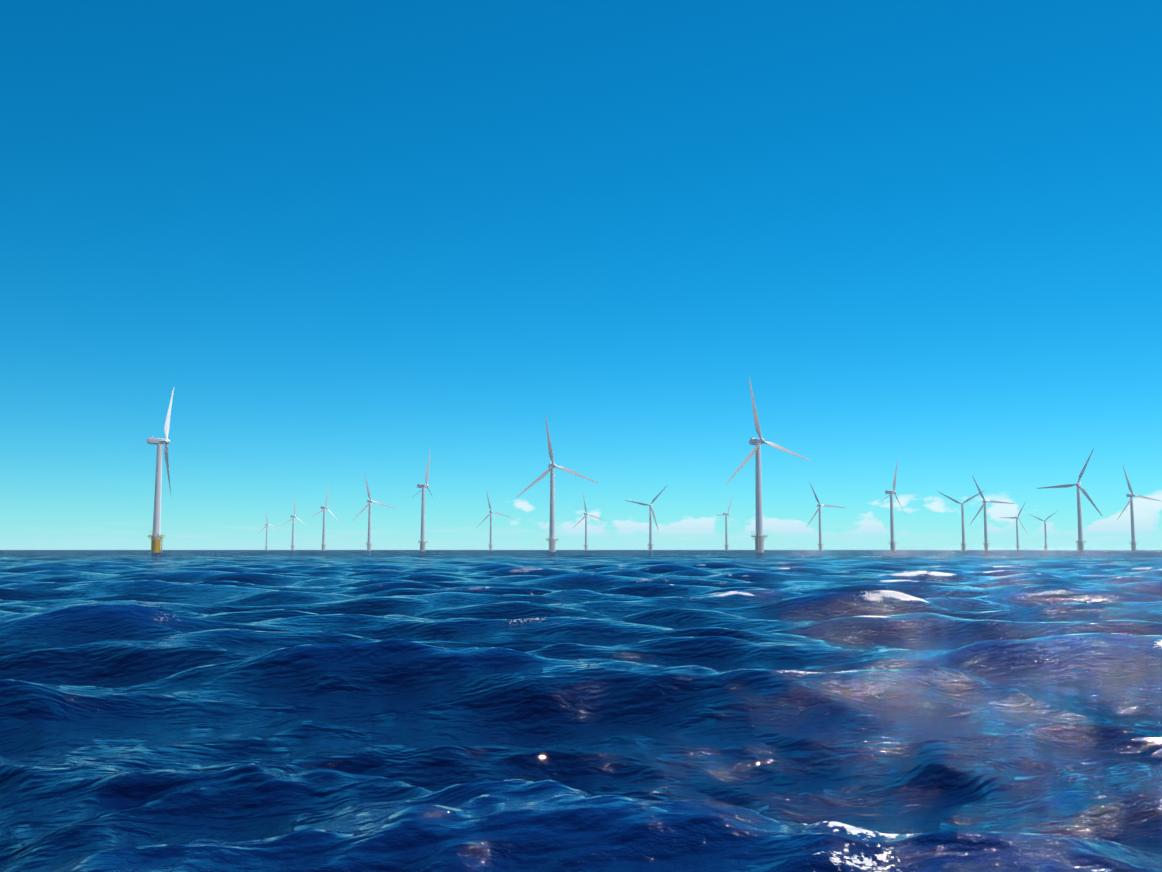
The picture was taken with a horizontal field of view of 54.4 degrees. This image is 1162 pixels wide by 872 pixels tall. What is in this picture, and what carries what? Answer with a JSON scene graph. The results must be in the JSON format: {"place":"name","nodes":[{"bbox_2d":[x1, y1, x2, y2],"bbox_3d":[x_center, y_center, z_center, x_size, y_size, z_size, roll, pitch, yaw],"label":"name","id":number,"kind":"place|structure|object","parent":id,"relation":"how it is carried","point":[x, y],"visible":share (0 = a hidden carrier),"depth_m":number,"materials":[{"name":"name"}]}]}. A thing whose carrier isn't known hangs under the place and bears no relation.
{"place":"outdoors","nodes":[
{"label":"outdoors","id":0,"kind":"place"},
{"bbox_2d":[0,550,1161,871],"bbox_3d":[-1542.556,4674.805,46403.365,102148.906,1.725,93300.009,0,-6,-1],"label":"sea","id":1,"kind":"structure","parent":0,"point":[578,710],"depth_m":16.48,"materials":[{"name":"liquid"}]},
{"bbox_2d":[147,388,173,552],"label":"wind turbine","id":2,"kind":"object","parent":1,"relation":"in","point":[156,537],"visible":0.94,"depth_m":915.68,"materials":[{"name":"metal"}]},
{"bbox_2d":[260,511,277,549],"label":"wind turbine","id":3,"kind":"object","parent":1,"relation":"in","point":[266,526],"visible":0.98,"depth_m":3928.37,"materials":[{"name":"metal"}]},
{"bbox_2d":[282,497,307,550],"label":"wind turbine","id":4,"kind":"object","parent":1,"relation":"in","point":[292,547],"visible":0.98,"depth_m":2997.26,"materials":[{"name":"metal"}]},
{"bbox_2d":[312,485,337,550],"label":"wind turbine","id":5,"kind":"object","parent":1,"relation":"in","point":[323,508],"visible":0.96,"depth_m":2364.68,"materials":[{"name":"metal"}]},
{"bbox_2d":[351,475,395,550],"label":"wind turbine","id":6,"kind":"object","parent":1,"relation":"in","point":[369,501],"visible":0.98,"depth_m":2050.73,"materials":[{"name":"metal"}]},
{"bbox_2d":[413,449,440,550],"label":"wind turbine","id":7,"kind":"object","parent":1,"relation":"in","point":[422,540],"visible":1,"depth_m":1560.48,"materials":[{"name":"metal"}]},
{"bbox_2d":[476,490,511,550],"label":"wind turbine","id":8,"kind":"object","parent":1,"relation":"in","point":[486,517],"visible":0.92,"depth_m":2629.83,"materials":[{"name":"metal"}]},
{"bbox_2d":[516,416,599,551],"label":"wind turbine","id":9,"kind":"object","parent":1,"relation":"in","point":[551,536],"visible":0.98,"depth_m":1181.43,"materials":[{"name":"metal"}]},
{"bbox_2d":[573,494,604,550],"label":"wind turbine","id":10,"kind":"object","parent":1,"relation":"in","point":[585,545],"visible":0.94,"depth_m":2802.86,"materials":[{"name":"metal"}]},
{"bbox_2d":[625,486,666,550],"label":"wind turbine","id":11,"kind":"object","parent":1,"relation":"in","point":[650,544],"visible":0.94,"depth_m":2237.84,"materials":[{"name":"metal"}]},
{"bbox_2d":[715,497,735,550],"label":"wind turbine","id":12,"kind":"object","parent":1,"relation":"in","point":[726,545],"visible":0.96,"depth_m":2779.92,"materials":[{"name":"metal"}]},
{"bbox_2d":[725,377,810,552],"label":"wind turbine","id":13,"kind":"object","parent":1,"relation":"in","point":[759,536],"visible":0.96,"depth_m":915.30,"materials":[{"name":"metal"}]},
{"bbox_2d":[807,481,844,550],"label":"wind turbine","id":14,"kind":"object","parent":1,"relation":"in","point":[820,544],"visible":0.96,"depth_m":2250.78,"materials":[{"name":"metal"}]},
{"bbox_2d":[881,460,905,550],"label":"wind turbine","id":15,"kind":"object","parent":1,"relation":"in","point":[892,542],"visible":0.98,"depth_m":1731.80,"materials":[{"name":"metal"}]},
{"bbox_2d":[937,490,984,550],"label":"wind turbine","id":16,"kind":"object","parent":1,"relation":"in","point":[963,544],"visible":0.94,"depth_m":2178.14,"materials":[{"name":"metal"}]},
{"bbox_2d":[970,476,1014,550],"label":"wind turbine","id":17,"kind":"object","parent":1,"relation":"in","point":[984,501],"visible":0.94,"depth_m":2060.68,"materials":[{"name":"metal"}]},
{"bbox_2d":[1000,502,1026,550],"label":"wind turbine","id":18,"kind":"object","parent":1,"relation":"in","point":[1017,536],"visible":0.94,"depth_m":3100.42,"materials":[{"name":"metal"}]},
{"bbox_2d":[1029,512,1055,549],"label":"wind turbine","id":19,"kind":"object","parent":1,"relation":"in","point":[1045,546],"visible":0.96,"depth_m":3455.99,"materials":[{"name":"metal"}]},
{"bbox_2d":[1037,449,1102,550],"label":"wind turbine","id":20,"kind":"object","parent":1,"relation":"in","point":[1080,542],"visible":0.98,"depth_m":1520.30,"materials":[{"name":"metal"}]},
{"bbox_2d":[1117,466,1159,550],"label":"wind turbine","id":21,"kind":"object","parent":1,"relation":"in","point":[1133,540],"visible":0.96,"depth_m":1833.96,"materials":[{"name":"metal"}]},
{"bbox_2d":[0,0,1161,549],"label":"sky","id":22,"kind":"structure","parent":0,"point":[350,240],"materials":[{"name":"blue"}]}
]}

